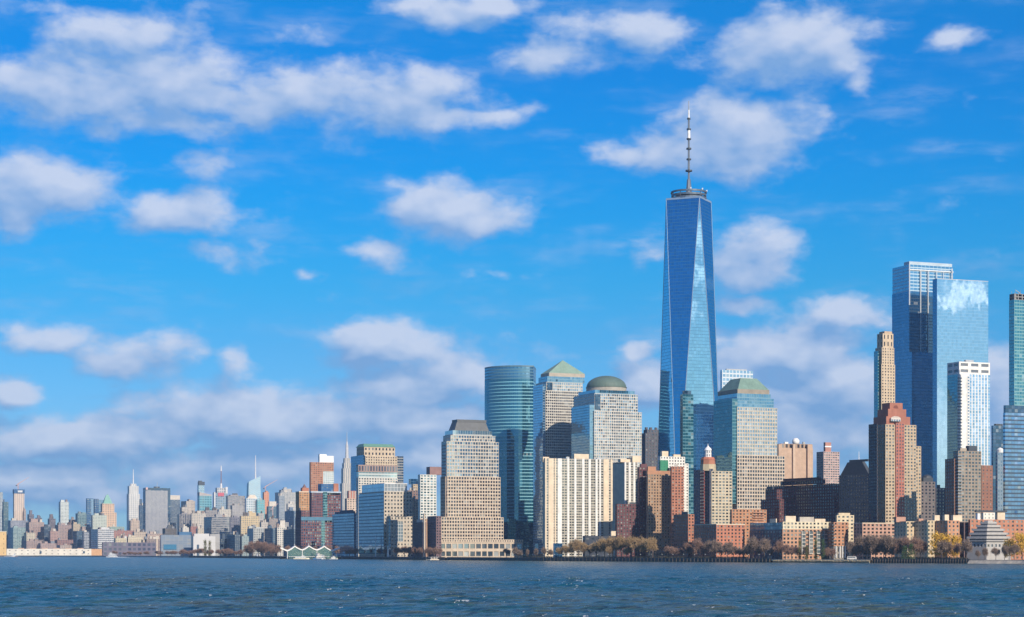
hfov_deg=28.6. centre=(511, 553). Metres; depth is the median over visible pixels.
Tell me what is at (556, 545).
building
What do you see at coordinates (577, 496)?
apartment slab
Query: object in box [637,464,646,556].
apartment tower
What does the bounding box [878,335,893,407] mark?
window
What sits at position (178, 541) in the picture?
depot
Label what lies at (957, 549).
bare tree
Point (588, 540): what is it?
building
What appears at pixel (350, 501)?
apartment block
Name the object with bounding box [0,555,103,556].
bulkhead
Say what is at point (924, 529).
apartment block
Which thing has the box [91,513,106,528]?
apartment block
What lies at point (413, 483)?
apartment block
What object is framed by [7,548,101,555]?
pier shed
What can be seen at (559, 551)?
bare tree
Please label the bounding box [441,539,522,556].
office podium
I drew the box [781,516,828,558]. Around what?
apartment block
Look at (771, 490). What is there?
window
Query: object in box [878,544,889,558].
bare tree
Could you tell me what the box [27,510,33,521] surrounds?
apartment block
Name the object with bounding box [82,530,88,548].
office building
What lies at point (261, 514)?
apartment block
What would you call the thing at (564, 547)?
bare tree
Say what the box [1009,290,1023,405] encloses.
apartment tower
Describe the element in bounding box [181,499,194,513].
apartment tower
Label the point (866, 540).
bare tree
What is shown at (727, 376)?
office tower
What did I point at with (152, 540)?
apartment block
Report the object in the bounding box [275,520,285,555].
apartment block
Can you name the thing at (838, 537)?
apartment block
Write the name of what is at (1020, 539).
willow
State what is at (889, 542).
bare tree
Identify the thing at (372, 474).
apartment block
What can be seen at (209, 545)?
poplar
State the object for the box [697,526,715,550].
window
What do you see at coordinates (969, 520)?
window
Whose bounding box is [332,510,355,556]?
office building
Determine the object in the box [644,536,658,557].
bare tree
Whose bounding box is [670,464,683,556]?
apartment tower
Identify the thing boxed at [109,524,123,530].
warehouse
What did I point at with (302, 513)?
office building
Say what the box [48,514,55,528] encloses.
apartment block
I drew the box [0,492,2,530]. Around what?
apartment tower
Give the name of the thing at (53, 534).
apartment block
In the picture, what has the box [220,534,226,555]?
office building
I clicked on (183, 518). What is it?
office building
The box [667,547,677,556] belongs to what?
bare tree
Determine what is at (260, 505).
office building
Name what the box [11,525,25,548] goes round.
office building
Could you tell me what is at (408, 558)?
seawall
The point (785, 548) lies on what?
bare tree
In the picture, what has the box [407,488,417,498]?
apartment block
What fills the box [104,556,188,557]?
bulkhead
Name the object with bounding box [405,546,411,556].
bare tree
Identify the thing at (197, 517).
apartment block
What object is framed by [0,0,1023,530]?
sky
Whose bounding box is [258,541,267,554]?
bare tree
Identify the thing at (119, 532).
warehouse
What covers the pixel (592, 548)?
bare tree
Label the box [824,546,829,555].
bare tree
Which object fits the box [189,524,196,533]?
apartment block
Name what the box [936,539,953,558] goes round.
bare tree
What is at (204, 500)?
office tower
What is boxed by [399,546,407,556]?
bare tree
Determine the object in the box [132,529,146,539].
apartment block
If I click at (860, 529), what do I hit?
apartment block
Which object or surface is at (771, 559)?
ground
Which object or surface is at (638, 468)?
window
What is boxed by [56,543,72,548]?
apartment block
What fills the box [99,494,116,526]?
skyscraper
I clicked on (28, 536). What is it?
apartment block
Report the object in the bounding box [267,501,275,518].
office building
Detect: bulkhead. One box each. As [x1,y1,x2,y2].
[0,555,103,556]
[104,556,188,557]
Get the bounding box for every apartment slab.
[542,454,612,557]
[613,456,640,557]
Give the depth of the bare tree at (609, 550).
2041.51 m
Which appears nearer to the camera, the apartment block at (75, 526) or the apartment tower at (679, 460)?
the apartment tower at (679, 460)
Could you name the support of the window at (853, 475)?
in the office tower at (854, 488)
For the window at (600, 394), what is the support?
in the office tower at (606, 419)
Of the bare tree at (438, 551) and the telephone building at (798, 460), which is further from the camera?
the telephone building at (798, 460)
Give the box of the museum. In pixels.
[967,520,1010,559]
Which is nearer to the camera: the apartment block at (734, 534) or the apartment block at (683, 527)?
the apartment block at (734, 534)
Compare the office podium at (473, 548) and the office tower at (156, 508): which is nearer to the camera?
the office podium at (473, 548)
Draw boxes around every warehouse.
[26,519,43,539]
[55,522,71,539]
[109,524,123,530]
[114,528,133,537]
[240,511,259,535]
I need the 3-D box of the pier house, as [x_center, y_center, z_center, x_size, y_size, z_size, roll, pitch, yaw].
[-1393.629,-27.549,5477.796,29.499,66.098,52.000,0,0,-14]
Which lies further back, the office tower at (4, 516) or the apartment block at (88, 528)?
the office tower at (4, 516)
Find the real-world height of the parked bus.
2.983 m
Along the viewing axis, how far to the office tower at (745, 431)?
2181.29 m
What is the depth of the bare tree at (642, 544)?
1987.45 m
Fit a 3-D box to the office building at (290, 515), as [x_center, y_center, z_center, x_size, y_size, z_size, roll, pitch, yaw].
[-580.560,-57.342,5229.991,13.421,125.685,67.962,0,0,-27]
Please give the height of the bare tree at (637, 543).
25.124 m
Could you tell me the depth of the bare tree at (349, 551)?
2870.59 m
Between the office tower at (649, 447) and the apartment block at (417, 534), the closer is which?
the apartment block at (417, 534)
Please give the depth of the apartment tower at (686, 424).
2483.11 m
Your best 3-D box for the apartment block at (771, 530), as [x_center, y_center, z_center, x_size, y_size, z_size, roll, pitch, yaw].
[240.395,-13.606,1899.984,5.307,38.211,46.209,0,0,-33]
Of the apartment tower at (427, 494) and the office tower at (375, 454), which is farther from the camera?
the office tower at (375, 454)
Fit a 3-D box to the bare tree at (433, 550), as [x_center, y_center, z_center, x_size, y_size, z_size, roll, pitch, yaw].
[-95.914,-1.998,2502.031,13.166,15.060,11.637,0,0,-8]
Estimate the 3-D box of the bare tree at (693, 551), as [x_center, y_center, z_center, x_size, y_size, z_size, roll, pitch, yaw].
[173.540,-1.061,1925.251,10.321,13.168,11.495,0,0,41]
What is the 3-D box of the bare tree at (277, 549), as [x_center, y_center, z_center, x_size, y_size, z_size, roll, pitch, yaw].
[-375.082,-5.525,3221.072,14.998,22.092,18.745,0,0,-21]
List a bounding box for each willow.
[926,531,952,557]
[950,533,962,557]
[1002,537,1013,557]
[1011,531,1023,559]
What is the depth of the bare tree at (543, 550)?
2165.31 m
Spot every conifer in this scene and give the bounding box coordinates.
[899,545,908,558]
[907,543,914,558]
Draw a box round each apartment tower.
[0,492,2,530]
[13,489,25,519]
[23,508,25,519]
[59,500,68,524]
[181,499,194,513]
[263,491,268,521]
[275,487,295,518]
[277,493,284,521]
[309,454,333,490]
[418,467,440,556]
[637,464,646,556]
[646,460,669,557]
[658,451,688,513]
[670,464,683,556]
[680,391,692,513]
[694,446,731,523]
[817,442,839,483]
[869,403,920,522]
[874,331,894,416]
[945,446,992,521]
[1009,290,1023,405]
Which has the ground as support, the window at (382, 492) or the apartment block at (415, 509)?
the apartment block at (415, 509)
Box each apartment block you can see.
[8,518,27,548]
[23,539,41,548]
[24,530,34,540]
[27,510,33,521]
[38,541,55,548]
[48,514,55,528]
[49,528,57,542]
[55,538,72,544]
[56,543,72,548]
[72,521,79,539]
[75,512,86,526]
[80,524,90,548]
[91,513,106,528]
[114,535,125,541]
[127,535,141,541]
[129,518,138,531]
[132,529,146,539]
[145,536,159,555]
[146,530,161,538]
[180,505,187,512]
[181,524,188,531]
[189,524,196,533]
[191,511,205,527]
[196,525,203,533]
[204,507,216,516]
[217,507,230,516]
[240,533,248,555]
[247,525,263,555]
[257,511,263,519]
[260,519,267,528]
[267,515,277,527]
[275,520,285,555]
[276,519,288,528]
[286,501,295,510]
[296,484,308,510]
[345,491,355,512]
[356,465,397,556]
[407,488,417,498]
[409,479,417,489]
[412,496,417,521]
[412,519,425,556]
[427,516,440,556]
[615,502,636,557]
[674,512,693,556]
[693,524,744,557]
[730,509,766,557]
[749,519,780,558]
[761,486,783,522]
[774,477,838,521]
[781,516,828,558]
[828,522,847,558]
[835,513,853,555]
[853,523,893,559]
[894,517,914,558]
[915,515,939,558]
[921,475,934,519]
[935,485,944,520]
[936,515,961,558]
[960,522,967,558]
[968,510,1023,559]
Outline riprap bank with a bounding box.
[967,560,1023,563]
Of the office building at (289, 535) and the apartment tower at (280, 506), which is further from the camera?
the apartment tower at (280, 506)
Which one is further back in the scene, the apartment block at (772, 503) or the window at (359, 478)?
the window at (359, 478)
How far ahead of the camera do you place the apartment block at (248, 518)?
4908.75 m
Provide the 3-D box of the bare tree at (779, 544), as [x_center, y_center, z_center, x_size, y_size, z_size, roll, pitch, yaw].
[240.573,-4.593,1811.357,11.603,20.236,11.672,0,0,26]
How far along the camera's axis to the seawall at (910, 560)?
1647.67 m
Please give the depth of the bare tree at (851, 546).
1726.38 m
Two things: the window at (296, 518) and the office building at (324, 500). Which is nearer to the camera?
the window at (296, 518)
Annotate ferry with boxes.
[106,552,117,556]
[294,554,308,558]
[313,553,321,558]
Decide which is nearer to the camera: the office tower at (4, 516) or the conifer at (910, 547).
the conifer at (910, 547)
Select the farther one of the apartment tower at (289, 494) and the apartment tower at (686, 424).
the apartment tower at (289, 494)
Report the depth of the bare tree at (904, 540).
1681.32 m
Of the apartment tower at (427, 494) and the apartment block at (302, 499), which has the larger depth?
the apartment block at (302, 499)
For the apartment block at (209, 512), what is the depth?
5809.32 m
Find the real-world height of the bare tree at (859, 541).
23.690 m
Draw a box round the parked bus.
[847,556,856,559]
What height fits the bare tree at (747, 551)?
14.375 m
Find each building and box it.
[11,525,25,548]
[41,524,50,542]
[73,529,83,548]
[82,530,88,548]
[91,527,113,548]
[177,511,190,531]
[204,512,229,538]
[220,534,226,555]
[226,493,244,511]
[227,531,239,555]
[230,504,243,516]
[230,515,239,534]
[245,495,256,512]
[256,498,264,518]
[264,525,274,555]
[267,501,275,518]
[283,525,294,555]
[285,507,295,525]
[295,517,331,548]
[296,508,309,517]
[309,483,340,516]
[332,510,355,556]
[359,483,411,556]
[388,516,412,556]
[553,543,561,557]
[583,531,615,557]
[777,438,812,485]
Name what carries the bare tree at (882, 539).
on the ground
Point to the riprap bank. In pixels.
(995, 561)
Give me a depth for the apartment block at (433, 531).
2537.61 m
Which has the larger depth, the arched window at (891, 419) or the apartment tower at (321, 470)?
the apartment tower at (321, 470)
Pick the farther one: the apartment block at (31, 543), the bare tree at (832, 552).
the apartment block at (31, 543)
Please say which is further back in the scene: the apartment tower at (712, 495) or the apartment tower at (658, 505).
the apartment tower at (658, 505)
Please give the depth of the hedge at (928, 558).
1662.59 m
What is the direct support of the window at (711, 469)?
in the apartment tower at (712, 495)
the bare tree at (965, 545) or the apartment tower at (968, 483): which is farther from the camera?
the apartment tower at (968, 483)
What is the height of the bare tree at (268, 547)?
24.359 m
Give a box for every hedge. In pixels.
[527,556,655,557]
[658,556,746,557]
[871,557,967,558]
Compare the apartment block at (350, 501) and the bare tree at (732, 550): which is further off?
the apartment block at (350, 501)
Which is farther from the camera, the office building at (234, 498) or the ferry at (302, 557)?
the office building at (234, 498)
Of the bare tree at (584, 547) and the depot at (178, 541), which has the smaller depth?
the bare tree at (584, 547)
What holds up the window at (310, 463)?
in the apartment tower at (321, 470)
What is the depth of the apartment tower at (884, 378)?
2234.58 m
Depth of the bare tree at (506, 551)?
2265.89 m
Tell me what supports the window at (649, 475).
in the apartment tower at (658, 505)
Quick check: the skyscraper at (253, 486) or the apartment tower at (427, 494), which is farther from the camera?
the skyscraper at (253, 486)
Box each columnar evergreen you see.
[797,538,801,558]
[805,546,808,558]
[813,539,817,558]
[820,539,825,558]
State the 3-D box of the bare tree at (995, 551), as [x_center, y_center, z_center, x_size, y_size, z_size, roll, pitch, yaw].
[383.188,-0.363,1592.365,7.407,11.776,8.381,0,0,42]
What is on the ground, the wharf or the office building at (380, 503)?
the office building at (380, 503)
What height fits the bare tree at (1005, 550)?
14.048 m
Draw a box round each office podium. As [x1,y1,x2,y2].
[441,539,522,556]
[504,519,533,556]
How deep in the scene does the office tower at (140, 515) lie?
6403.01 m
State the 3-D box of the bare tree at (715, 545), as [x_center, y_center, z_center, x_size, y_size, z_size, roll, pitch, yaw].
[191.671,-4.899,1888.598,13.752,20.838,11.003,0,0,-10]
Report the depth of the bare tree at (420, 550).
2543.85 m
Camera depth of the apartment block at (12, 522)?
6012.59 m
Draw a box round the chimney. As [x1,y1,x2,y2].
[423,514,424,556]
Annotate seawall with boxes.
[189,555,280,558]
[340,556,445,559]
[446,556,770,561]
[872,557,969,562]
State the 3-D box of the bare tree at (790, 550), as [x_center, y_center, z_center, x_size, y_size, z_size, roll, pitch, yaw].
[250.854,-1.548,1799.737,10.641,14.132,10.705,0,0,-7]
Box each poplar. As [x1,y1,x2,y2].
[203,539,206,555]
[208,541,210,555]
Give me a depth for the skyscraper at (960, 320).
2557.76 m
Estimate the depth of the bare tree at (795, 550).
1784.22 m
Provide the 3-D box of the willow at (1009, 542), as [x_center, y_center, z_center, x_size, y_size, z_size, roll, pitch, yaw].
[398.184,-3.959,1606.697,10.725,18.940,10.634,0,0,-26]
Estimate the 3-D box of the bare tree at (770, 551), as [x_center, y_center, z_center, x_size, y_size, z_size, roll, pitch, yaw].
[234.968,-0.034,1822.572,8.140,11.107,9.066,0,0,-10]
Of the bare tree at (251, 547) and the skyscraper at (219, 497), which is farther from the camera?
the skyscraper at (219, 497)
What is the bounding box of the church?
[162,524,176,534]
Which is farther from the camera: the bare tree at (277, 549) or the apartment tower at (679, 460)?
the bare tree at (277, 549)
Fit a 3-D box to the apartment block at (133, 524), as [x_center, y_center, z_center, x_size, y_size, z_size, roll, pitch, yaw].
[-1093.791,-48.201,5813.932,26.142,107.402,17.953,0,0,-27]
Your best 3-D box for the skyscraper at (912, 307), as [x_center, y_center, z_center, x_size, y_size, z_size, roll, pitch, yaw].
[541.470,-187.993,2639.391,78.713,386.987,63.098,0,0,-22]
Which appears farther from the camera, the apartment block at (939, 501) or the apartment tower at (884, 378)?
the apartment tower at (884, 378)
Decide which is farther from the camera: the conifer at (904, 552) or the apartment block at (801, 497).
the apartment block at (801, 497)
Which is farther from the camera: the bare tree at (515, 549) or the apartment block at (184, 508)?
the apartment block at (184, 508)
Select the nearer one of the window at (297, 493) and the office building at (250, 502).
the window at (297, 493)
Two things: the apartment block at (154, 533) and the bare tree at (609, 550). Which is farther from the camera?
the apartment block at (154, 533)
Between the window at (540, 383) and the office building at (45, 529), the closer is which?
the window at (540, 383)
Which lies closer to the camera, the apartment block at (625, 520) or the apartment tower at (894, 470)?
the apartment tower at (894, 470)
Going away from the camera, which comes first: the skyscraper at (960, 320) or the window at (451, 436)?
the skyscraper at (960, 320)
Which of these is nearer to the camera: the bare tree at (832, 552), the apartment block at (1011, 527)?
the bare tree at (832, 552)
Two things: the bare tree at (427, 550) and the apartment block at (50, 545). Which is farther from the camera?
the apartment block at (50, 545)
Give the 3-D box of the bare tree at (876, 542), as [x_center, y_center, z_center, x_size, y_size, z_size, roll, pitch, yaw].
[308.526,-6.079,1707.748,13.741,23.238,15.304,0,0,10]
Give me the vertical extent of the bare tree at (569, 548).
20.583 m
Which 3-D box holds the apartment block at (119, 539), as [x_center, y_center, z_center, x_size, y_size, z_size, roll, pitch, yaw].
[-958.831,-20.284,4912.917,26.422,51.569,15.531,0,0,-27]
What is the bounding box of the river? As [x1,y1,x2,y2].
[0,556,1023,616]
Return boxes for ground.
[281,556,871,559]
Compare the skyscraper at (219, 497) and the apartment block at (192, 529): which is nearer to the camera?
the apartment block at (192, 529)
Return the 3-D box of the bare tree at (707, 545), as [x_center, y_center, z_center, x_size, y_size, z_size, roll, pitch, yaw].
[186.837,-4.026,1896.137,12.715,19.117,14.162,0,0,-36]
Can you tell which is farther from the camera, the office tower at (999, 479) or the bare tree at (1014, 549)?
the office tower at (999, 479)
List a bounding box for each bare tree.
[247,541,254,555]
[253,540,260,554]
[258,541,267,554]
[265,542,275,552]
[274,544,281,553]
[345,548,351,556]
[351,548,358,555]
[393,547,399,553]
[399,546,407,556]
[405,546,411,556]
[411,547,416,555]
[417,548,422,554]
[424,547,431,553]
[430,548,437,556]
[435,548,442,556]
[503,548,510,554]
[511,547,518,554]
[541,547,546,553]
[555,547,562,554]
[560,544,569,553]
[566,541,574,553]
[571,539,582,557]
[580,541,587,557]
[588,541,603,557]
[594,537,607,557]
[604,535,616,557]
[605,545,613,555]
[614,535,625,557]
[622,547,632,557]
[624,535,636,557]
[629,535,644,557]
[639,537,649,551]
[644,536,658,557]
[664,546,671,556]
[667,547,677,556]
[677,548,683,556]
[683,542,691,554]
[688,547,696,554]
[691,538,703,557]
[699,543,708,557]
[704,540,711,557]
[709,539,721,553]
[714,543,724,555]
[720,540,733,557]
[727,546,737,557]
[734,547,744,557]
[743,546,752,557]
[745,535,758,551]
[756,546,763,557]
[758,538,771,557]
[767,548,773,558]
[772,538,784,558]
[782,543,789,558]
[787,545,795,555]
[793,547,798,555]
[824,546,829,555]
[829,548,835,559]
[846,539,859,559]
[851,549,859,559]
[854,534,862,559]
[860,545,870,555]
[862,533,873,559]
[867,534,880,558]
[871,549,880,555]
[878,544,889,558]
[879,532,891,556]
[882,534,898,558]
[888,546,894,558]
[894,542,901,555]
[898,534,908,555]
[907,535,923,555]
[916,541,927,558]
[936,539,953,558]
[953,542,960,553]
[959,539,972,558]
[981,547,988,559]
[990,546,999,559]
[1000,543,1008,559]
[1009,543,1020,559]
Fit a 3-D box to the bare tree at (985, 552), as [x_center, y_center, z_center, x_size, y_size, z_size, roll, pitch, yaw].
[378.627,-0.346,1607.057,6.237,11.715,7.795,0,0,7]
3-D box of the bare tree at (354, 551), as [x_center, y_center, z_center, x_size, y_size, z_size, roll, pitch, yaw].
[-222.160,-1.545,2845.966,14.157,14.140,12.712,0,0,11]
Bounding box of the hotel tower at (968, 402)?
[947,360,989,464]
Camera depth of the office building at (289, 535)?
4225.78 m
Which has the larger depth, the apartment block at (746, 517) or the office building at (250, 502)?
the office building at (250, 502)
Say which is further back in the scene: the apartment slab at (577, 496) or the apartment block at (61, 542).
the apartment block at (61, 542)
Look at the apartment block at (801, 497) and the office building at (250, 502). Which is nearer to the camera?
the apartment block at (801, 497)
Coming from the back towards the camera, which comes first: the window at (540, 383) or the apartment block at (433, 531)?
the window at (540, 383)
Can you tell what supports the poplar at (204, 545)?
on the ground
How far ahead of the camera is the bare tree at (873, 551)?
1711.31 m
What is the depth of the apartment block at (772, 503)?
2005.06 m
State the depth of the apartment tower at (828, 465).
2546.30 m
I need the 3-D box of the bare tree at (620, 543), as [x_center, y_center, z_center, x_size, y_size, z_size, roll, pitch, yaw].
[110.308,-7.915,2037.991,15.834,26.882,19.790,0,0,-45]
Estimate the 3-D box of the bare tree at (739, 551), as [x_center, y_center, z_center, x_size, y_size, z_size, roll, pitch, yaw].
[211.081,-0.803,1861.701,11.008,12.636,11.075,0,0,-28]
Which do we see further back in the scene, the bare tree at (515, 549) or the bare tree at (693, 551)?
the bare tree at (515, 549)
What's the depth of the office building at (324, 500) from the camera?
3282.47 m
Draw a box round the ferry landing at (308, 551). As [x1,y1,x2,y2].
[279,543,341,558]
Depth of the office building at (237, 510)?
6207.85 m
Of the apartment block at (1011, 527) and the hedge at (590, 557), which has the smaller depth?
the apartment block at (1011, 527)
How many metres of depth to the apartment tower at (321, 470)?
3759.39 m
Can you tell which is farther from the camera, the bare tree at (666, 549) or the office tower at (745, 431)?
the office tower at (745, 431)
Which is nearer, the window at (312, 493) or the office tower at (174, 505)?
the window at (312, 493)
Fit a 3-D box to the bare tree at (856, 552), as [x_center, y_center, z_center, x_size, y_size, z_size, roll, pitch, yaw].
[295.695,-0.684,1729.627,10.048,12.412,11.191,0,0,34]
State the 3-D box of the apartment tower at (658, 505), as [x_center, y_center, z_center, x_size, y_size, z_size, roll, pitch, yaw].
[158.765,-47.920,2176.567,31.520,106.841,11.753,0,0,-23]
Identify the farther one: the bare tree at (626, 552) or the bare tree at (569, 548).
the bare tree at (569, 548)
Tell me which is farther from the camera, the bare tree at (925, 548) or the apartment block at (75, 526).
the apartment block at (75, 526)
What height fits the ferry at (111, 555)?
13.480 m
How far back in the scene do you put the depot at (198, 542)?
4158.93 m
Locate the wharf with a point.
(818, 561)
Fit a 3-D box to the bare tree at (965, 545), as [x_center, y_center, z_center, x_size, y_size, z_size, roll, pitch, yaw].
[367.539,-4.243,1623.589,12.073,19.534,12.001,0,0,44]
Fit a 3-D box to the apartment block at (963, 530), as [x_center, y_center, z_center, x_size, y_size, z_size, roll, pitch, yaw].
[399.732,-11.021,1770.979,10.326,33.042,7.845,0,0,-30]
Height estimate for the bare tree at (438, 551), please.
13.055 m
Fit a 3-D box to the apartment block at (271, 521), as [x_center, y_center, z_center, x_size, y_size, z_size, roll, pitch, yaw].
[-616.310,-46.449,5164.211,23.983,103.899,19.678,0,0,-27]
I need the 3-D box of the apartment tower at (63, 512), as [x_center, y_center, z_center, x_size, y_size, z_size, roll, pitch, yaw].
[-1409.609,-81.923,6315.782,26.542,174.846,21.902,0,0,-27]
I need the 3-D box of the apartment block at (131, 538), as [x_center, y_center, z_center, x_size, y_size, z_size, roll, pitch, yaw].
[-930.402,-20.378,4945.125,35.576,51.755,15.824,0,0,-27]
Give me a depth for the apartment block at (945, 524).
1760.67 m
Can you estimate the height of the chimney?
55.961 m
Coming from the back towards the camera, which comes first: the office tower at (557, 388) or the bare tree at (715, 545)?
the office tower at (557, 388)
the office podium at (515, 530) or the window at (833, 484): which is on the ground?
the office podium at (515, 530)
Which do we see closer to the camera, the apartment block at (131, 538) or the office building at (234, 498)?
the apartment block at (131, 538)
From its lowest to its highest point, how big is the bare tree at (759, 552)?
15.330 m
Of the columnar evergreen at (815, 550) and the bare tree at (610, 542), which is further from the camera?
the bare tree at (610, 542)
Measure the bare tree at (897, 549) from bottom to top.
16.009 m
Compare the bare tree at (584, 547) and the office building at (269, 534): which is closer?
the bare tree at (584, 547)
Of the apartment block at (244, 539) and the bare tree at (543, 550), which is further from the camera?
the apartment block at (244, 539)
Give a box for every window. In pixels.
[296,518,331,546]
[297,493,307,508]
[310,463,332,489]
[312,493,339,515]
[359,478,396,490]
[365,492,410,556]
[418,475,425,520]
[442,435,502,539]
[536,383,577,555]
[574,394,640,466]
[616,505,636,554]
[638,468,638,537]
[644,430,656,470]
[649,475,668,525]
[658,457,687,511]
[672,467,682,485]
[674,515,687,529]
[696,469,730,523]
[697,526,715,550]
[733,408,783,509]
[733,510,765,526]
[762,490,778,522]
[778,484,833,520]
[784,523,828,531]
[817,452,838,483]
[840,475,867,522]
[869,424,919,521]
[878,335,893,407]
[890,418,900,421]
[946,451,990,517]
[969,520,1021,534]
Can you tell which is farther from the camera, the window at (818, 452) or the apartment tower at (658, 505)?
the window at (818, 452)
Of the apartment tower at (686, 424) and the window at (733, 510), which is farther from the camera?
the apartment tower at (686, 424)
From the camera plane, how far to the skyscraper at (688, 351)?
2534.33 m
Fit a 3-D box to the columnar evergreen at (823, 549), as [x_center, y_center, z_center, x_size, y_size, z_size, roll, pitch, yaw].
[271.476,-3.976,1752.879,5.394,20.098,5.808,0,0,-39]
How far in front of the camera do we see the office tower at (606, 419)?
2495.74 m
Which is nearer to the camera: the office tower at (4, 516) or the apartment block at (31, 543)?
the apartment block at (31, 543)
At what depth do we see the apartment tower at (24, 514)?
6202.33 m
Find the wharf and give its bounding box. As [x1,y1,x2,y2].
[772,559,871,562]
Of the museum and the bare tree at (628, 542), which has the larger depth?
the bare tree at (628, 542)
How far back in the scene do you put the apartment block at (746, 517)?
1991.93 m
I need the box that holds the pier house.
[0,531,6,554]
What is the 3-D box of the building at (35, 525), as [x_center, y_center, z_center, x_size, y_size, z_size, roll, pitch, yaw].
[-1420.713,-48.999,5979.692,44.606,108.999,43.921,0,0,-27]
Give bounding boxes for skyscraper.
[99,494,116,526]
[127,469,139,530]
[213,466,227,508]
[247,455,260,499]
[340,442,350,509]
[657,101,717,513]
[892,261,953,477]
[933,278,987,487]
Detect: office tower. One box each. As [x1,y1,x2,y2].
[2,499,7,554]
[86,498,102,526]
[139,499,142,529]
[143,487,169,533]
[170,495,179,527]
[197,481,204,492]
[197,492,211,510]
[351,444,402,490]
[440,419,503,539]
[485,365,535,521]
[533,360,584,557]
[571,376,641,466]
[642,427,657,470]
[714,378,784,509]
[720,369,752,389]
[839,459,868,522]
[991,424,1002,519]
[996,448,1002,509]
[1003,405,1023,519]
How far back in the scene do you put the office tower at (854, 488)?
2168.45 m
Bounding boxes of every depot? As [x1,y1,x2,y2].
[102,539,157,555]
[160,532,192,555]
[192,534,219,555]
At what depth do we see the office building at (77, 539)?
5704.82 m
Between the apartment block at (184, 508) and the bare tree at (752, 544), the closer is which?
the bare tree at (752, 544)
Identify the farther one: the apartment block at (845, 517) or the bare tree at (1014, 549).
the apartment block at (845, 517)
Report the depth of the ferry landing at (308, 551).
2854.96 m
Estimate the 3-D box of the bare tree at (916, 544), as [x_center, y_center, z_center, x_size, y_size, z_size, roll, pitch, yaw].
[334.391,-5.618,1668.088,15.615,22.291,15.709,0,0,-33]
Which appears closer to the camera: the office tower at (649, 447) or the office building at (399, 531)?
the office building at (399, 531)
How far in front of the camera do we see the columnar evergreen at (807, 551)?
1769.02 m
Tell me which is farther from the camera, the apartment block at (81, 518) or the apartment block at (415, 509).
the apartment block at (81, 518)
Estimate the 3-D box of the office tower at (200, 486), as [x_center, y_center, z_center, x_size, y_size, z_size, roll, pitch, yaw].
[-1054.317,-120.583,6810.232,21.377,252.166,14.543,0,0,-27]
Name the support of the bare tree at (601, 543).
on the ground
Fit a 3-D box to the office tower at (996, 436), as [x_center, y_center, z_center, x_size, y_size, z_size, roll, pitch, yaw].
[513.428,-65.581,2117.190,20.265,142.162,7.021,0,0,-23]
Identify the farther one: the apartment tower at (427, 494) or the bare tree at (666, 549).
the apartment tower at (427, 494)
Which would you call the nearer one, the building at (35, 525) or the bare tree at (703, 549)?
the bare tree at (703, 549)
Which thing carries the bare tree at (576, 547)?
on the ground
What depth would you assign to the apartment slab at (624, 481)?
2256.01 m
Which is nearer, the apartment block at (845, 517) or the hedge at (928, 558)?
the hedge at (928, 558)
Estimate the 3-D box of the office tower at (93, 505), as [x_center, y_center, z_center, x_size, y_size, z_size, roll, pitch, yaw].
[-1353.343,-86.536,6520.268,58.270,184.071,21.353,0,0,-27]
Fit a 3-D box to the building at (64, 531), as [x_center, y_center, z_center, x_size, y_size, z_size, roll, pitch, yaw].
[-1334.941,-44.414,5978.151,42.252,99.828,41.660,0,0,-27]
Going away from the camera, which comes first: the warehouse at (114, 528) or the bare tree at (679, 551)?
the bare tree at (679, 551)
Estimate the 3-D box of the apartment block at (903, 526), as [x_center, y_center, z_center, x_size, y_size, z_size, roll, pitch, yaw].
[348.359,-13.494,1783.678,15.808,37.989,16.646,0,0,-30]
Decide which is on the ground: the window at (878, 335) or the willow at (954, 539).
the willow at (954, 539)
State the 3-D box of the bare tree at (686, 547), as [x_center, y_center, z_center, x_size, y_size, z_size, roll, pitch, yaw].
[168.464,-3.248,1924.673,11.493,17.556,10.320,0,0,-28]
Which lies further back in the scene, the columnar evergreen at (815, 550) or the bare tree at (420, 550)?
the bare tree at (420, 550)
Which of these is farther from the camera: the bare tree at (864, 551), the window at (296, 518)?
the window at (296, 518)
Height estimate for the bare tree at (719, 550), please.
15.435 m
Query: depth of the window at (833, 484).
2042.70 m
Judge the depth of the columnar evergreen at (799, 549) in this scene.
1779.19 m

